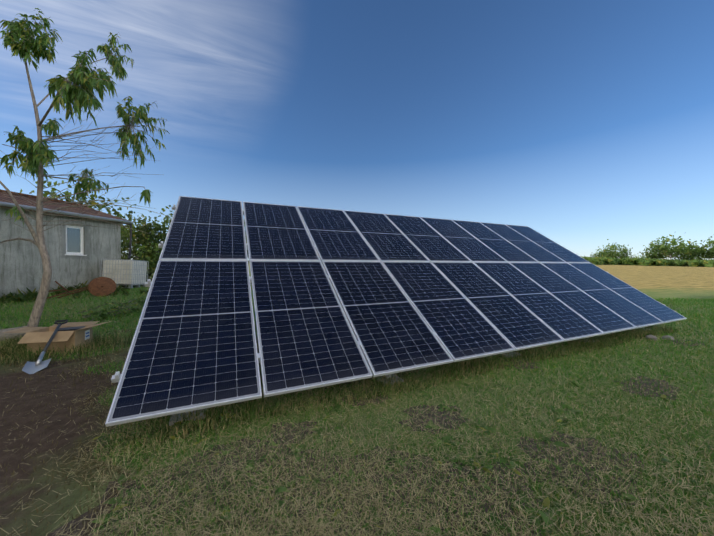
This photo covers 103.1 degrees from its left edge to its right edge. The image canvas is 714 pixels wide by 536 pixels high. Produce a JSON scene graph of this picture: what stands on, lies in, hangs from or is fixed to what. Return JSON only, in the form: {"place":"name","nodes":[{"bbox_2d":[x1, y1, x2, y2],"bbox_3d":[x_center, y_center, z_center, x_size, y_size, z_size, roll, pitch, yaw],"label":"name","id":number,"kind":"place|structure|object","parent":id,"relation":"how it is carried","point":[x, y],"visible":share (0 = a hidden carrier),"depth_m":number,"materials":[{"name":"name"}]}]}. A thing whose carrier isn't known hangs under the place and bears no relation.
{"place":"outdoors","nodes":[
{"label":"outdoors","id":0,"kind":"place"},
{"bbox_2d":[0,264,713,535],"bbox_3d":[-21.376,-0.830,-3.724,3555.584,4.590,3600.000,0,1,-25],"label":"ground","id":1,"kind":"structure","parent":0,"point":[670,282],"depth_m":2.72,"materials":[{"name":"green plant"}]},
{"bbox_2d":[0,326,26,340],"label":"old log","id":2,"kind":"object","parent":1,"relation":"on","point":[8,335],"visible":0.38,"depth_m":5.21,"materials":[{"name":"wood"}]},
{"bbox_2d":[22,320,67,373],"bbox_3d":[-4.572,1.120,4.211,0.230,0.490,1.350,0,1,-34],"label":"shovel","id":3,"kind":"object","parent":1,"relation":"on","point":[39,364],"visible":1,"depth_m":3.86,"materials":[{"name":"silver metal"}]},
{"bbox_2d":[3,321,110,354],"bbox_3d":[-4.896,1.152,4.715,1.214,0.425,0.796,0,1,-14],"label":"cardboard box","id":4,"kind":"object","parent":1,"relation":"on","point":[75,334],"visible":0.83,"depth_m":4.54,"materials":[{"name":"brown cardboard"}]},
{"bbox_2d":[0,189,133,297],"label":"house","id":5,"kind":"structure","parent":1,"relation":"on","point":[77,253],"depth_m":10.55,"materials":[{"name":"wood"}]},
{"bbox_2d":[127,224,131,258],"bbox_3d":[-9.971,-1.186,12.450,0.083,1.623,0.844,0,1,-32],"label":"gutter downpipe","id":6,"kind":"object","parent":5,"relation":"attached to","point":[130,246],"visible":0.98,"depth_m":12.63,"materials":[{"name":"black plastic"}]},
{"bbox_2d":[0,280,149,302],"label":"wall weeds","id":7,"kind":"object","parent":1,"relation":"on","point":[22,297],"depth_m":9.62,"materials":[{"name":"green plant"}]},
{"bbox_2d":[20,177,138,251],"bbox_3d":[-21.371,-3.126,21.751,9.028,7.851,9.247,0,1,-42],"label":"yard tree","id":8,"kind":"object","parent":1,"relation":"on","point":[52,192],"visible":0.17,"depth_m":21.19,"materials":[{"name":"green plant"}]},
{"bbox_2d":[47,277,115,298],"bbox_3d":[-9.569,0.690,9.826,0.605,0.737,1.829,0,1,35],"label":"rusty plough disc","id":9,"kind":"object","parent":1,"relation":"on","point":[101,286],"visible":0.94,"depth_m":10.07,"materials":[{"name":"brown metal"}]},
{"bbox_2d":[0,8,169,334],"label":"peach tree","id":10,"kind":"object","parent":1,"relation":"on","point":[78,84],"visible":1,"depth_m":4.76,"materials":[{"name":"green plant"}]},
{"bbox_2d":[77,295,145,321],"bbox_3d":[-6.460,1.192,8.325,2.341,0.617,2.980,0,1,9],"label":"cut branch pile","id":11,"kind":"object","parent":1,"relation":"on","point":[108,311],"visible":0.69,"depth_m":7.76,"materials":[{"name":"green plant"}]},
{"bbox_2d":[100,259,148,287],"bbox_3d":[-9.811,0.243,11.961,1.328,1.242,1.053,0,1,-5],"label":"ibc water tank","id":12,"kind":"object","parent":1,"relation":"on","point":[129,273],"visible":0.85,"depth_m":11.52,"materials":[{"name":"plastic"}]},
{"bbox_2d":[121,217,156,267],"bbox_3d":[-14.879,-1.156,17.291,5.811,4.224,5.981,0,1,-25],"label":"shrub","id":13,"kind":"object","parent":1,"relation":"on","point":[123,242],"visible":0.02,"depth_m":17.45,"materials":[{"name":"green plant"}]},
{"bbox_2d":[117,211,168,280],"bbox_3d":[-11.971,-0.558,16.074,4.887,5.273,5.139,0,1,-5],"label":"bush","id":14,"kind":"object","parent":1,"relation":"on","point":[153,235],"visible":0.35,"depth_m":15.71,"materials":[{"name":"green plant"}]},
{"bbox_2d":[125,234,165,279],"bbox_3d":[-10.439,-0.475,16.280,4.833,3.681,4.342,0,1,-25],"label":"shrub","id":15,"kind":"object","parent":1,"relation":"on","point":[153,261],"visible":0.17,"depth_m":15.01,"materials":[{"name":"green plant"}]},
{"bbox_2d":[141,205,172,235],"bbox_3d":[-16.494,-2.975,27.859,7.486,7.438,9.287,0,1,-41],"label":"yard tree","id":16,"kind":"object","parent":1,"relation":"on","point":[169,219],"depth_m":26.26,"materials":[{"name":"green plant"}]},
{"bbox_2d":[244,219,248,263],"bbox_3d":[-11.399,-2.077,27.064,6.562,6.671,7.767,0,1,-16],"label":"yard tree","id":17,"kind":"object","parent":1,"relation":"on","point":[246,241],"visible":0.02,"depth_m":26.87,"materials":[{"name":"green plant"}]},
{"bbox_2d":[0,324,678,457],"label":"tall grass tufts","id":18,"kind":"object","parent":1,"relation":"on","point":[11,347],"visible":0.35,"depth_m":3.54,"materials":[{"name":"green plant"}]},
{"bbox_2d":[0,286,713,535],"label":"grass","id":19,"kind":"structure","parent":1,"relation":"on","point":[680,516],"depth_m":2.00,"materials":[{"name":"green plant"}]},
{"bbox_2d":[47,339,703,535],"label":"bare soil patches","id":20,"kind":"object","parent":1,"relation":"on","point":[413,426],"visible":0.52,"depth_m":1.85,"materials":[{"name":"brown soil"}]},
{"bbox_2d":[52,295,713,535],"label":"lawn weeds","id":21,"kind":"object","parent":1,"relation":"on","point":[547,503],"visible":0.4,"depth_m":1.90,"materials":[{"name":"green plant"}]},
{"bbox_2d":[111,204,665,425],"bbox_3d":[1.825,0.267,5.588,9.660,2.833,3.267,0,1,-25],"label":"solar panel mount","id":22,"kind":"object","parent":1,"relation":"on","point":[115,378],"visible":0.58,"depth_m":3.38,"materials":[{"name":"silver metal"}]},
{"bbox_2d":[105,196,686,426],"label":"solar array panels","id":23,"kind":"object","parent":22,"relation":"on","point":[193,346],"visible":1,"depth_m":3.93,"materials":[{"name":"blue glass"}]},
{"bbox_2d":[590,246,617,257],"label":"tree","id":24,"kind":"object","parent":1,"relation":"on","point":[601,252],"visible":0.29,"depth_m":213.27,"materials":[{"name":"green plant"}]},
{"bbox_2d":[597,239,632,258],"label":"tree","id":25,"kind":"object","parent":1,"relation":"on","point":[620,254],"visible":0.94,"depth_m":196.19,"materials":[{"name":"green plant"}]},
{"bbox_2d":[646,335,656,340],"bbox_3d":[5.531,1.320,5.333,0.152,0.116,0.203,0,1,36],"label":"field stone","id":26,"kind":"object","parent":1,"relation":"on","point":[653,337],"visible":0.77,"depth_m":5.29,"materials":[{"name":"grey stone"}]},
{"bbox_2d":[637,244,678,258],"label":"tree","id":27,"kind":"object","parent":1,"relation":"on","point":[647,254],"visible":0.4,"depth_m":191.85,"materials":[{"name":"green plant"}]},
{"bbox_2d":[661,335,674,339],"bbox_3d":[5.867,1.322,5.349,0.140,0.108,0.177,0,1,-13],"label":"field stone","id":28,"kind":"object","parent":1,"relation":"on","point":[666,336],"visible":0.71,"depth_m":5.32,"materials":[{"name":"grey stone"}]},
{"bbox_2d":[642,232,699,259],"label":"tree","id":29,"kind":"object","parent":1,"relation":"on","point":[661,247],"visible":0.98,"depth_m":179.92,"materials":[{"name":"green plant"}]},
{"bbox_2d":[667,239,712,259],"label":"tree","id":30,"kind":"object","parent":1,"relation":"on","point":[694,255],"visible":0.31,"depth_m":182.53,"materials":[{"name":"green plant"}]},
{"bbox_2d":[689,240,713,259],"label":"tree","id":31,"kind":"object","parent":1,"relation":"on","point":[709,256],"visible":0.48,"depth_m":181.90,"materials":[{"name":"green plant"}]},
{"bbox_2d":[697,234,713,256],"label":"tree","id":32,"kind":"object","parent":1,"relation":"on","point":[709,245],"visible":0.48,"depth_m":180.09,"materials":[{"name":"green plant"}]},
{"bbox_2d":[0,0,713,260],"label":"sky","id":33,"kind":"structure","parent":0,"point":[581,124],"materials":[{"name":"blue"}]},
{"bbox_2d":[582,256,713,266],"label":"maize field","id":34,"kind":"structure","parent":0,"point":[647,265],"depth_m":111.10,"materials":[{"name":"plant"}]}
]}

